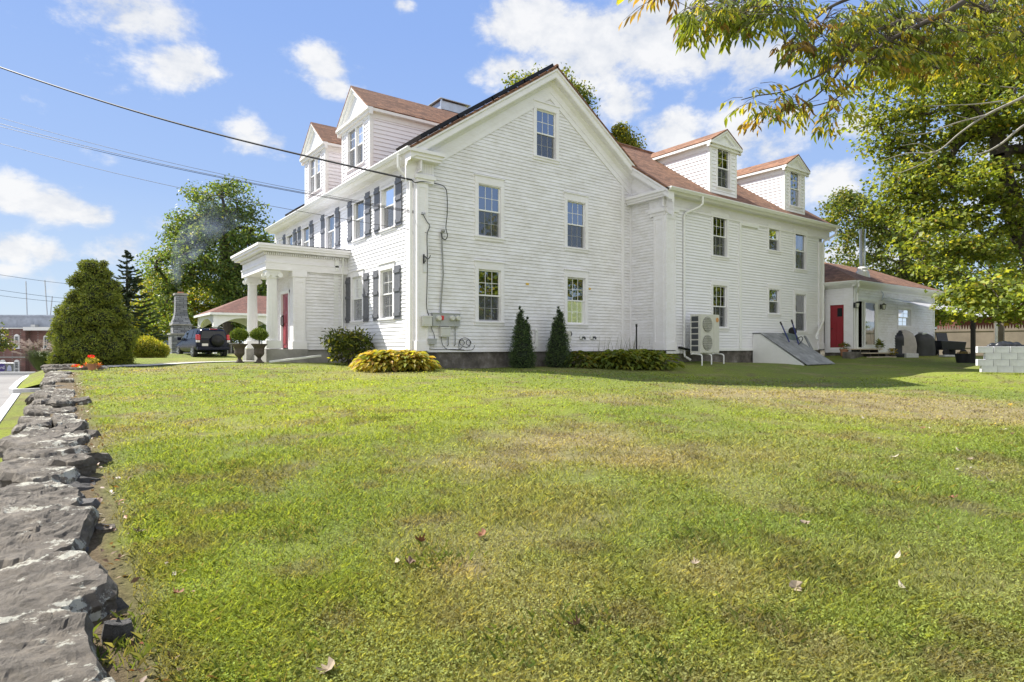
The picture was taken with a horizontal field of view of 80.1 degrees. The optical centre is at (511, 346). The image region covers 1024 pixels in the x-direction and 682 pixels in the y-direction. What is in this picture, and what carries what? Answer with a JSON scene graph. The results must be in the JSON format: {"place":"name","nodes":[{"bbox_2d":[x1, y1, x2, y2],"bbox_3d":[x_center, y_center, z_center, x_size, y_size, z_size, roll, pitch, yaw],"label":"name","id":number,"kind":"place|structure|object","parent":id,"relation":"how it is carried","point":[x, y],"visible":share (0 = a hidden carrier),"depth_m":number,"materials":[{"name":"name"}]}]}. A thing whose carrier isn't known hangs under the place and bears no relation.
{"place":"outdoors","nodes":[
{"label":"outdoors","id":0,"kind":"place"},
{"bbox_2d":[0,392,33,461],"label":"verge","id":1,"kind":"structure","parent":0,"point":[8,423],"depth_m":11.74,"materials":[{"name":"plant"}]},
{"bbox_2d":[0,375,39,407],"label":"road","id":2,"kind":"structure","parent":0,"point":[7,382],"depth_m":19.90,"materials":[{"name":"asphalt"}]},
{"bbox_2d":[0,363,13,371],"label":"banner","id":3,"kind":"object","parent":2,"relation":"on","point":[6,367],"visible":0.98,"depth_m":79.98,"materials":[{"name":"plastic"}]},
{"bbox_2d":[0,322,17,353],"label":"tree","id":4,"kind":"object","parent":2,"relation":"on","point":[4,345],"visible":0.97,"depth_m":33.31,"materials":[{"name":"green plant"}]},
{"bbox_2d":[0,393,19,422],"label":"kerb","id":5,"kind":"structure","parent":2,"relation":"on","point":[5,408],"depth_m":13.32,"materials":[{"name":"concrete"}]},
{"bbox_2d":[9,375,40,394],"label":"kerb","id":6,"kind":"structure","parent":2,"relation":"on","point":[13,388],"depth_m":17.05,"materials":[{"name":"concrete"}]},
{"bbox_2d":[0,327,52,371],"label":"brick mill","id":7,"kind":"object","parent":2,"relation":"on","point":[32,334],"visible":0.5,"depth_m":84.99,"materials":[{"name":"red brick"}]},
{"bbox_2d":[18,370,44,388],"bbox_3d":[-18.893,1.061,24.840,1.120,0.726,18.800,0,0,-36],"label":"mound","id":8,"kind":"object","parent":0,"point":[34,378],"visible":0.33,"depth_m":18.69,"materials":[{"name":"plant"}]},
{"bbox_2d":[11,339,52,369],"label":"ornamental grass","id":9,"kind":"object","parent":8,"relation":"on","point":[37,359],"depth_m":23.75,"materials":[{"name":"plant"}]},
{"bbox_2d":[79,361,231,367],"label":"path","id":10,"kind":"structure","parent":0,"point":[154,364],"depth_m":20.69,"materials":[{"name":"concrete"}]},
{"bbox_2d":[0,0,1023,342],"label":"sky","id":11,"kind":"structure","parent":0,"point":[256,71],"materials":[{"name":"blue"}]},
{"bbox_2d":[50,347,1023,681],"bbox_3d":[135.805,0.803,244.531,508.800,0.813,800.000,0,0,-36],"label":"lawn","id":12,"kind":"structure","parent":0,"point":[896,367],"depth_m":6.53,"materials":[{"name":"plant"}]},
{"bbox_2d":[40,364,74,369],"bbox_3d":[-14.007,0.647,18.878,0.490,0.198,0.927,0,0,40],"label":"edging stone","id":13,"kind":"object","parent":12,"relation":"on","point":[55,365],"visible":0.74,"depth_m":18.68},
{"bbox_2d":[0,371,128,681],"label":"stone wall","id":14,"kind":"structure","parent":12,"relation":"on","point":[59,591],"depth_m":2.88,"materials":[{"name":"stone"}]},
{"bbox_2d":[48,453,95,476],"bbox_3d":[-3.457,0.985,4.806,0.238,0.266,0.306,0,0,11],"label":"loose stone","id":15,"kind":"object","parent":12,"relation":"on","point":[84,464],"visible":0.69,"depth_m":4.77,"materials":[{"name":"stone"}]},
{"bbox_2d":[72,396,91,404],"bbox_3d":[-6.806,0.891,9.595,0.319,0.191,0.240,0,0,-36],"label":"loose stone","id":16,"kind":"object","parent":12,"relation":"on","point":[86,400],"visible":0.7,"depth_m":9.56,"materials":[{"name":"stone"}]},
{"bbox_2d":[73,429,100,437],"bbox_3d":[-4.622,0.993,6.595,0.274,0.183,0.191,0,0,-18],"label":"loose stone","id":17,"kind":"object","parent":12,"relation":"on","point":[91,433],"visible":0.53,"depth_m":6.61,"materials":[{"name":"stone"}]},
{"bbox_2d":[84,355,97,369],"bbox_3d":[-12.608,0.484,18.299,0.394,0.471,0.389,0,0,-36],"label":"flower pot","id":18,"kind":"object","parent":12,"relation":"on","point":[91,366],"visible":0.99,"depth_m":18.23,"materials":[{"name":"ceramic"}]},
{"bbox_2d":[44,258,141,365],"bbox_3d":[-14.589,-0.950,21.322,2.837,4.339,2.827,0,0,-36],"label":"evergreen bush","id":19,"kind":"object","parent":12,"relation":"on","point":[92,317],"visible":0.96,"depth_m":20.57,"materials":[{"name":"plant"}]},
{"bbox_2d":[84,452,112,465],"bbox_3d":[-3.620,0.983,5.202,0.236,0.185,0.338,0,0,15],"label":"loose stone","id":20,"kind":"object","parent":12,"relation":"on","point":[102,458],"visible":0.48,"depth_m":5.21,"materials":[{"name":"stone"}]},
{"bbox_2d":[0,315,207,343],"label":"metal warehouse","id":21,"kind":"structure","parent":12,"relation":"on","point":[15,321],"depth_m":100.99,"materials":[{"name":"metal"}]},
{"bbox_2d":[93,523,115,532],"bbox_3d":[-2.400,1.126,3.596,0.121,0.161,0.078,0,0,-36],"label":"loose stone","id":22,"kind":"object","parent":12,"relation":"on","point":[100,528],"visible":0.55,"depth_m":3.59,"materials":[{"name":"stone"}]},
{"bbox_2d":[101,617,133,644],"bbox_3d":[-1.498,1.105,2.318,0.106,0.155,0.087,0,0,-36],"label":"loose stone","id":23,"kind":"object","parent":12,"relation":"on","point":[113,630],"visible":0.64,"depth_m":2.29,"materials":[{"name":"stone"}]},
{"bbox_2d":[112,249,166,340],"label":"spruce tree","id":24,"kind":"object","parent":12,"relation":"on","point":[131,289],"visible":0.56,"depth_m":44.03,"materials":[{"name":"green plant"}]},
{"bbox_2d":[71,372,217,681],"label":"leaf litter","id":25,"kind":"object","parent":12,"relation":"on","point":[144,678],"visible":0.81,"depth_m":3.33,"materials":[{"name":"plant"}]},
{"bbox_2d":[133,335,171,357],"bbox_3d":[-16.265,0.065,27.033,2.014,1.226,1.356,0,0,0],"label":"shrub","id":26,"kind":"object","parent":12,"relation":"on","point":[148,346],"visible":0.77,"depth_m":26.77,"materials":[{"name":"yellow plant"}]},
{"bbox_2d":[167,292,192,352],"bbox_3d":[-21.429,-1.310,39.472,1.410,4.420,1.660,0,0,-36],"label":"outdoor fireplace","id":27,"kind":"object","parent":12,"relation":"on","point":[180,324],"visible":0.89,"depth_m":39.11,"materials":[{"name":"stone"}]},
{"bbox_2d":[129,260,239,345],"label":"leafy tree","id":28,"kind":"object","parent":12,"relation":"on","point":[197,308],"visible":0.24,"depth_m":58.36,"materials":[{"name":"green plant"}]},
{"bbox_2d":[176,326,229,356],"bbox_3d":[-18.332,-0.251,35.954,2.392,1.782,4.498,0,0,-36],"label":"parked car","id":29,"kind":"object","parent":12,"relation":"on","point":[194,341],"visible":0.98,"depth_m":34.55,"materials":[{"name":"blue paint"}]},
{"bbox_2d":[132,174,274,353],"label":"oak tree","id":30,"kind":"object","parent":12,"relation":"on","point":[207,229],"visible":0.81,"depth_m":50.68,"materials":[{"name":"green plant"}]},
{"bbox_2d":[192,261,265,352],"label":"leafy tree","id":31,"kind":"object","parent":12,"relation":"on","point":[234,326],"visible":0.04,"depth_m":58.03,"materials":[{"name":"green plant"}]},
{"bbox_2d":[194,296,266,353],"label":"gazebo","id":32,"kind":"object","parent":12,"relation":"on","point":[234,311],"visible":0.27,"depth_m":41.54,"materials":[{"name":"white"}]},
{"bbox_2d":[229,327,249,362],"bbox_3d":[-9.356,-0.046,20.884,0.657,1.268,0.601,0,0,-2],"label":"urn planter","id":33,"kind":"object","parent":12,"relation":"on","point":[238,334],"visible":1,"depth_m":20.77,"materials":[{"name":"stone"}]},
{"bbox_2d":[249,327,268,362],"bbox_3d":[-8.659,-0.045,20.909,0.632,1.261,0.613,0,0,18],"label":"urn planter","id":34,"kind":"object","parent":12,"relation":"on","point":[259,334],"visible":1,"depth_m":20.77,"materials":[{"name":"stone"}]},
{"bbox_2d":[269,355,320,362],"bbox_3d":[-7.482,0.428,21.099,1.754,0.255,0.100,0,0,-35],"label":"downspout extension","id":35,"kind":"object","parent":12,"relation":"on","point":[289,359],"visible":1,"depth_m":21.02,"materials":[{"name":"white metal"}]},
{"bbox_2d":[313,657,343,673],"bbox_3d":[-0.620,1.079,2.056,0.080,0.035,0.070,0,0,38],"label":"fallen leaf","id":36,"kind":"object","parent":12,"relation":"on","point":[331,663],"visible":1,"depth_m":2.06,"materials":[{"name":"plant"}]},
{"bbox_2d":[318,325,376,364],"bbox_3d":[-5.490,0.007,20.613,2.065,1.482,1.827,0,0,-36],"label":"rhododendron","id":37,"kind":"object","parent":12,"relation":"on","point":[349,344],"visible":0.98,"depth_m":20.30,"materials":[{"name":"green plant"}]},
{"bbox_2d":[348,349,441,372],"bbox_3d":[-3.446,0.418,17.945,2.803,0.684,2.524,0,0,-5],"label":"hosta","id":38,"kind":"object","parent":12,"relation":"on","point":[389,360],"visible":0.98,"depth_m":17.17,"materials":[{"name":"yellow plant"}]},
{"bbox_2d":[507,306,536,367],"bbox_3d":[0.342,-0.130,20.095,1.144,2.445,0.940,0,0,-36],"label":"arborvitae","id":39,"kind":"object","parent":12,"relation":"on","point":[522,355],"visible":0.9,"depth_m":19.91,"materials":[{"name":"plant"}]},
{"bbox_2d":[230,64,840,368],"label":"house","id":40,"kind":"structure","parent":12,"relation":"on","point":[561,196],"depth_m":22.48,"materials":[{"name":"white paint"}]},
{"bbox_2d":[2,118,406,209],"bbox_3d":[-11.737,-6.494,20.253,18.435,4.887,0.012,0,0,11],"label":"service cable","id":41,"kind":"object","parent":40,"relation":"attached to","point":[210,171],"visible":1,"depth_m":19.85,"materials":[{"name":"rubber"}]},
{"bbox_2d":[0,67,411,180],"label":"service cable","id":42,"kind":"object","parent":40,"relation":"attached to","point":[210,131],"visible":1,"depth_m":19.58,"materials":[{"name":"rubber"}]},
{"bbox_2d":[0,123,412,211],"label":"service cable","id":43,"kind":"object","parent":40,"relation":"attached to","point":[210,174],"visible":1,"depth_m":19.88,"materials":[{"name":"rubber"}]},
{"bbox_2d":[0,126,422,214],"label":"service cable","id":44,"kind":"object","parent":40,"relation":"attached to","point":[213,176],"visible":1,"depth_m":19.82,"materials":[{"name":"rubber"}]},
{"bbox_2d":[0,143,426,232],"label":"service cable","id":45,"kind":"object","parent":40,"relation":"attached to","point":[207,193],"visible":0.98,"depth_m":19.94,"materials":[{"name":"rubber"}]},
{"bbox_2d":[301,222,309,245],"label":"window","id":46,"kind":"structure","parent":40,"relation":"in","point":[305,233],"depth_m":27.37,"materials":[{"name":"white paint"}]},
{"bbox_2d":[325,207,335,248],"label":"window","id":47,"kind":"structure","parent":40,"relation":"in","point":[329,221],"depth_m":24.87,"materials":[{"name":"white paint"}]},
{"bbox_2d":[349,268,363,324],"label":"window","id":48,"kind":"structure","parent":40,"relation":"in","point":[356,282],"depth_m":22.48,"materials":[{"name":"white paint"}]},
{"bbox_2d":[351,192,365,243],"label":"window","id":49,"kind":"structure","parent":40,"relation":"in","point":[358,228],"depth_m":22.49,"materials":[{"name":"white paint"}]},
{"bbox_2d":[377,260,394,321],"bbox_3d":[-3.970,-1.797,20.357,0.580,1.975,1.250,0,0,-36],"label":"window","id":50,"kind":"structure","parent":40,"relation":"in","point":[386,275],"depth_m":20.59,"materials":[{"name":"white paint"}]},
{"bbox_2d":[379,177,395,234],"bbox_3d":[-3.908,-4.640,20.278,0.575,1.720,1.230,0,0,-36],"label":"window","id":51,"kind":"structure","parent":40,"relation":"in","point":[387,216],"depth_m":20.51,"materials":[{"name":"white paint"}]},
{"bbox_2d":[396,115,457,150],"bbox_3d":[-2.695,-6.676,19.153,1.312,0.947,1.650,0,0,-36],"label":"solar panel","id":52,"kind":"object","parent":40,"relation":"attached to","point":[429,131],"visible":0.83,"depth_m":18.59,"materials":[{"name":"black glass"}]},
{"bbox_2d":[421,316,432,325],"bbox_3d":[-2.583,-0.770,18.513,0.334,0.312,0.134,0,0,-36],"label":"telecom box","id":53,"kind":"object","parent":40,"relation":"attached to","point":[426,320],"visible":1,"depth_m":18.46,"materials":[{"name":"plastic"}]},
{"bbox_2d":[440,230,444,312],"bbox_3d":[-2.159,-2.296,18.902,0.166,2.645,0.128,0,0,11],"label":"service conduit","id":54,"kind":"object","parent":40,"relation":"attached to","point":[442,231],"visible":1,"depth_m":18.90,"materials":[{"name":"metal"}]},
{"bbox_2d":[439,327,450,336],"bbox_3d":[-2.090,-0.447,18.938,0.348,0.299,0.154,0,0,-36],"label":"utility box","id":55,"kind":"object","parent":40,"relation":"attached to","point":[444,331],"visible":1,"depth_m":18.87,"materials":[{"name":"plastic"}]},
{"bbox_2d":[431,313,460,345],"bbox_3d":[-2.030,-0.519,18.964,1.016,1.031,0.218,0,0,-36],"label":"meter board","id":56,"kind":"object","parent":40,"relation":"attached to","point":[446,319],"visible":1,"depth_m":18.96,"materials":[{"name":"grey metal"}]},
{"bbox_2d":[433,97,491,132],"bbox_3d":[-1.647,-7.567,19.923,1.312,0.947,1.650,0,0,-36],"label":"solar panel","id":57,"kind":"object","parent":40,"relation":"attached to","point":[471,109],"visible":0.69,"depth_m":19.32,"materials":[{"name":"black glass"}]},
{"bbox_2d":[474,260,505,325],"bbox_3d":[-0.871,-1.737,20.227,1.220,2.115,0.580,0,0,-36],"label":"window","id":58,"kind":"structure","parent":40,"relation":"in","point":[489,275],"depth_m":20.32,"materials":[{"name":"white paint"}]},
{"bbox_2d":[474,173,505,242],"bbox_3d":[-0.871,-4.517,20.227,1.220,2.115,0.580,0,0,-36],"label":"window","id":59,"kind":"structure","parent":40,"relation":"in","point":[489,201],"depth_m":20.32,"materials":[{"name":"white paint"}]},
{"bbox_2d":[468,79,523,113],"bbox_3d":[-0.600,-8.457,20.693,1.312,0.947,1.650,0,0,-36],"label":"solar panel","id":60,"kind":"object","parent":40,"relation":"attached to","point":[504,91],"visible":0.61,"depth_m":20.07,"materials":[{"name":"black glass"}]},
{"bbox_2d":[503,63,553,94],"bbox_3d":[0.448,-9.348,21.463,1.312,0.947,1.650,0,0,-36],"label":"solar panel","id":61,"kind":"object","parent":40,"relation":"attached to","point":[534,75],"visible":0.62,"depth_m":20.85,"materials":[{"name":"black glass"}]},
{"bbox_2d":[533,99,560,164],"bbox_3d":[1.071,-7.527,21.655,1.220,2.055,0.580,0,0,-36],"label":"window","id":62,"kind":"structure","parent":40,"relation":"in","point":[545,115],"depth_m":21.74,"materials":[{"name":"white paint"}]},
{"bbox_2d":[564,269,589,327],"bbox_3d":[2.215,-1.737,22.496,1.220,2.115,0.580,0,0,-36],"label":"window","id":63,"kind":"structure","parent":40,"relation":"in","point":[575,281],"depth_m":22.48,"materials":[{"name":"white paint"}]},
{"bbox_2d":[564,191,589,252],"bbox_3d":[2.215,-4.517,22.496,1.220,2.115,0.580,0,0,-36],"label":"window","id":64,"kind":"structure","parent":40,"relation":"in","point":[575,214],"depth_m":22.59,"materials":[{"name":"white paint"}]},
{"bbox_2d":[710,212,729,260],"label":"window","id":65,"kind":"structure","parent":40,"relation":"in","point":[719,243],"depth_m":24.92,"materials":[{"name":"white paint"}]},
{"bbox_2d":[710,280,729,330],"bbox_3d":[8.261,-1.635,24.807,1.230,2.030,0.575,0,0,-36],"label":"window","id":66,"kind":"structure","parent":40,"relation":"in","point":[719,306],"depth_m":24.92,"materials":[{"name":"white paint"}]},
{"bbox_2d":[767,224,781,254],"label":"window","id":67,"kind":"structure","parent":40,"relation":"in","point":[773,236],"depth_m":27.18,"materials":[{"name":"white paint"}]},
{"bbox_2d":[767,284,781,316],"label":"window","id":68,"kind":"structure","parent":40,"relation":"in","point":[773,296],"depth_m":27.23,"materials":[{"name":"white paint"}]},
{"bbox_2d":[793,229,808,272],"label":"window","id":69,"kind":"structure","parent":40,"relation":"in","point":[800,259],"depth_m":28.61,"materials":[{"name":"white paint"}]},
{"bbox_2d":[793,289,808,333],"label":"window","id":70,"kind":"structure","parent":40,"relation":"in","point":[800,304],"depth_m":28.61,"materials":[{"name":"white paint"}]},
{"bbox_2d":[501,63,600,115],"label":"tree","id":71,"kind":"object","parent":12,"relation":"on","point":[586,94],"visible":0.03,"depth_m":60.50,"materials":[{"name":"green plant"}]},
{"bbox_2d":[544,306,572,367],"bbox_3d":[1.592,-0.149,21.018,1.010,2.508,1.043,0,0,25],"label":"arborvitae","id":72,"kind":"object","parent":12,"relation":"on","point":[558,352],"visible":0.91,"depth_m":20.81,"materials":[{"name":"plant"}]},
{"bbox_2d":[564,350,609,368],"bbox_3d":[2.725,0.469,21.640,1.642,0.679,2.802,0,0,43],"label":"hosta","id":73,"kind":"object","parent":12,"relation":"on","point":[582,359],"visible":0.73,"depth_m":21.15,"materials":[{"name":"green plant"}]},
{"bbox_2d":[610,121,646,148],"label":"tree","id":74,"kind":"object","parent":12,"relation":"on","point":[620,134],"visible":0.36,"depth_m":57.19,"materials":[{"name":"green plant"}]},
{"bbox_2d":[589,348,684,370],"bbox_3d":[4.363,0.458,21.367,3.087,0.769,2.844,0,0,-36],"label":"hosta","id":75,"kind":"object","parent":12,"relation":"on","point":[623,359],"visible":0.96,"depth_m":20.92,"materials":[{"name":"green plant"}]},
{"bbox_2d":[690,314,723,365],"bbox_3d":[7.362,-0.242,22.971,1.434,1.904,0.589,0,0,-36],"label":"heat pump","id":76,"kind":"object","parent":12,"relation":"on","point":[704,334],"visible":1,"depth_m":22.69,"materials":[{"name":"beige metal"}]},
{"bbox_2d":[752,333,834,364],"bbox_3d":[11.839,0.160,25.655,2.210,1.480,2.407,0,0,-36],"label":"cellar bulkhead","id":77,"kind":"object","parent":12,"relation":"on","point":[774,348],"visible":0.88,"depth_m":25.38,"materials":[{"name":"concrete"}]},
{"bbox_2d":[760,333,821,364],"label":"hatch door","id":78,"kind":"structure","parent":77,"relation":"in","point":[773,337],"depth_m":25.09,"materials":[{"name":"metal"}]},
{"bbox_2d":[780,320,802,344],"bbox_3d":[11.993,-0.599,26.423,1.868,1.122,1.006,0,0,-36],"label":"wheelbarrow","id":79,"kind":"object","parent":77,"relation":"on","point":[791,334],"visible":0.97,"depth_m":26.34,"materials":[{"name":"blue paint"}]},
{"bbox_2d":[775,333,834,364],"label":"hatch door","id":80,"kind":"structure","parent":77,"relation":"in","point":[803,347],"depth_m":25.66,"materials":[{"name":"metal"}]},
{"bbox_2d":[616,0,1023,172],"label":"hickory tree","id":81,"kind":"object","parent":12,"relation":"on","point":[913,55],"visible":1,"depth_m":6.56,"materials":[{"name":"green plant"}]},
{"bbox_2d":[842,349,896,358],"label":"steps","id":82,"kind":"structure","parent":12,"relation":"on","point":[857,353],"depth_m":27.91,"materials":[{"name":"grey wood"}]},
{"bbox_2d":[820,229,943,355],"bbox_3d":[17.930,-2.483,34.136,10.403,6.966,7.435,0,0,-36],"label":"annex","id":83,"kind":"object","parent":12,"relation":"on","point":[868,322],"visible":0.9,"depth_m":30.12,"materials":[{"name":"white paint"}]},
{"bbox_2d":[830,305,843,346],"bbox_3d":[15.543,-0.965,29.176,0.130,2.030,0.630,0,0,-36],"label":"door","id":84,"kind":"structure","parent":83,"relation":"in","point":[836,311],"depth_m":29.20,"materials":[{"name":"red paint"}]},
{"bbox_2d":[858,298,877,348],"bbox_3d":[16.829,-1.067,29.700,2.295,2.475,0.980,0,0,-36],"label":"sliding door","id":85,"kind":"structure","parent":83,"relation":"in","point":[867,311],"depth_m":29.78,"materials":[{"name":"white glass"}]},
{"bbox_2d":[897,306,912,328],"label":"window","id":86,"kind":"structure","parent":83,"relation":"in","point":[904,314],"depth_m":32.04,"materials":[{"name":"white paint"}]},
{"bbox_2d":[814,185,996,329],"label":"maple","id":87,"kind":"object","parent":12,"relation":"on","point":[846,203],"visible":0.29,"depth_m":45.36,"materials":[{"name":"green plant"}]},
{"bbox_2d":[895,330,916,356],"bbox_3d":[20.048,-0.154,31.593,1.688,1.419,0.910,0,0,0],"label":"grill cover","id":88,"kind":"object","parent":12,"relation":"on","point":[905,341],"visible":0.53,"depth_m":31.20,"materials":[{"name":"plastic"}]},
{"bbox_2d":[915,333,935,355],"bbox_3d":[21.482,-0.099,31.878,1.148,1.175,0.866,0,0,-2],"label":"grill cover","id":89,"kind":"object","parent":12,"relation":"on","point":[925,344],"visible":0.66,"depth_m":31.50,"materials":[{"name":"grey fabric"}]},
{"bbox_2d":[834,0,1023,328],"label":"maple tree","id":90,"kind":"object","parent":12,"relation":"on","point":[1003,188],"visible":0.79,"depth_m":24.86,"materials":[{"name":"green plant"}]},
{"bbox_2d":[935,340,966,354],"bbox_3d":[22.871,0.096,31.997,1.372,0.808,0.940,0,0,0],"label":"dump cart","id":91,"kind":"object","parent":12,"relation":"on","point":[948,347],"visible":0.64,"depth_m":31.58,"materials":[{"name":"black plastic"}]},
{"bbox_2d":[892,220,1023,327],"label":"hedge tree","id":92,"kind":"object","parent":12,"relation":"on","point":[998,266],"visible":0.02,"depth_m":57.54,"materials":[{"name":"green plant"}]},
{"bbox_2d":[954,351,969,362],"bbox_3d":[19.932,0.474,26.898,0.690,0.507,0.690,0,0,-36],"label":"rubber tub","id":93,"kind":"object","parent":12,"relation":"on","point":[963,357],"visible":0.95,"depth_m":26.71,"materials":[{"name":"black rubber"}]},
{"bbox_2d":[970,314,975,362],"bbox_3d":[19.890,-0.561,26.298,0.150,2.779,0.150,0,0,-36],"label":"sail post","id":94,"kind":"object","parent":12,"relation":"on","point":[972,341],"visible":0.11,"depth_m":26.26,"materials":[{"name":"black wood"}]},
{"bbox_2d":[888,297,987,315],"bbox_3d":[22.932,-1.997,31.068,10.552,1.063,4.084,0,0,-36],"label":"shade sail","id":95,"kind":"object","parent":94,"relation":"attached to","point":[922,303],"visible":0.4,"depth_m":29.86,"materials":[{"name":"white fabric"}]},
{"bbox_2d":[935,322,1023,356],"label":"wooden fence","id":96,"kind":"object","parent":12,"relation":"on","point":[985,337],"visible":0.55,"depth_m":39.25,"materials":[{"name":"wood"}]},
{"bbox_2d":[937,309,1023,329],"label":"red outbuilding","id":97,"kind":"structure","parent":12,"relation":"on","point":[981,324],"depth_m":51.56,"materials":[{"name":"paint"}]},
{"bbox_2d":[980,366,996,371],"bbox_3d":[14.747,0.702,18.875,0.395,0.197,0.200,0,0,25],"label":"concrete block","id":98,"kind":"object","parent":12,"relation":"on","point":[988,368],"depth_m":18.79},
{"bbox_2d":[976,359,992,365],"bbox_3d":[14.655,0.501,18.913,0.395,0.197,0.200,0,0,22],"label":"concrete block","id":99,"kind":"object","parent":98,"relation":"on","point":[984,362],"depth_m":18.83,"materials":[{"name":"concrete"}]},
{"bbox_2d":[983,353,1000,358],"bbox_3d":[14.837,0.301,18.836,0.395,0.197,0.200,0,0,24],"label":"concrete block","id":100,"kind":"object","parent":99,"relation":"on","point":[991,355],"depth_m":18.76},
{"bbox_2d":[976,346,992,352],"bbox_3d":[14.655,0.102,18.913,0.395,0.197,0.200,0,0,21],"label":"concrete block","id":101,"kind":"object","parent":100,"relation":"on","point":[984,349],"depth_m":18.83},
{"bbox_2d":[999,321,1005,341],"bbox_3d":[23.290,-0.247,28.998,0.240,1.946,0.240,0,0,-36],"label":"brown post","id":102,"kind":"object","parent":12,"relation":"on","point":[1001,332],"visible":0.32,"depth_m":28.94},
{"bbox_2d":[997,366,1012,372],"bbox_3d":[15.117,0.702,18.718,0.395,0.197,0.200,0,0,25],"label":"concrete block","id":103,"kind":"object","parent":12,"relation":"on","point":[1007,369],"depth_m":18.62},
{"bbox_2d":[993,359,1008,365],"bbox_3d":[15.024,0.501,18.757,0.395,0.197,0.200,0,0,22],"label":"concrete block","id":104,"kind":"object","parent":103,"relation":"on","point":[1000,362],"depth_m":18.67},
{"bbox_2d":[1001,353,1016,358],"bbox_3d":[15.206,0.301,18.680,0.395,0.197,0.200,0,0,24],"label":"concrete block","id":105,"kind":"object","parent":104,"relation":"on","point":[1008,355],"depth_m":18.59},
{"bbox_2d":[993,346,1009,352],"bbox_3d":[15.030,0.102,18.755,0.395,0.197,0.200,0,0,21],"label":"concrete block","id":106,"kind":"object","parent":105,"relation":"on","point":[1001,349],"depth_m":18.66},
{"bbox_2d":[1013,366,1023,372],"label":"concrete block","id":107,"kind":"object","parent":12,"relation":"on","point":[1018,369],"depth_m":18.50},
{"bbox_2d":[1008,359,1023,365],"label":"concrete block","id":108,"kind":"object","parent":107,"relation":"on","point":[1014,362],"depth_m":18.53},
{"bbox_2d":[1017,353,1023,359],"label":"concrete block","id":109,"kind":"object","parent":108,"relation":"on","point":[1020,356],"depth_m":18.48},
{"bbox_2d":[1010,346,1023,352],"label":"concrete block","id":110,"kind":"object","parent":109,"relation":"on","point":[1016,349],"depth_m":18.52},
{"bbox_2d":[987,341,1023,345],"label":"folded tarp","id":111,"kind":"object","parent":110,"relation":"on","point":[1005,343],"visible":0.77,"depth_m":18.69,"materials":[{"name":"black plastic"}]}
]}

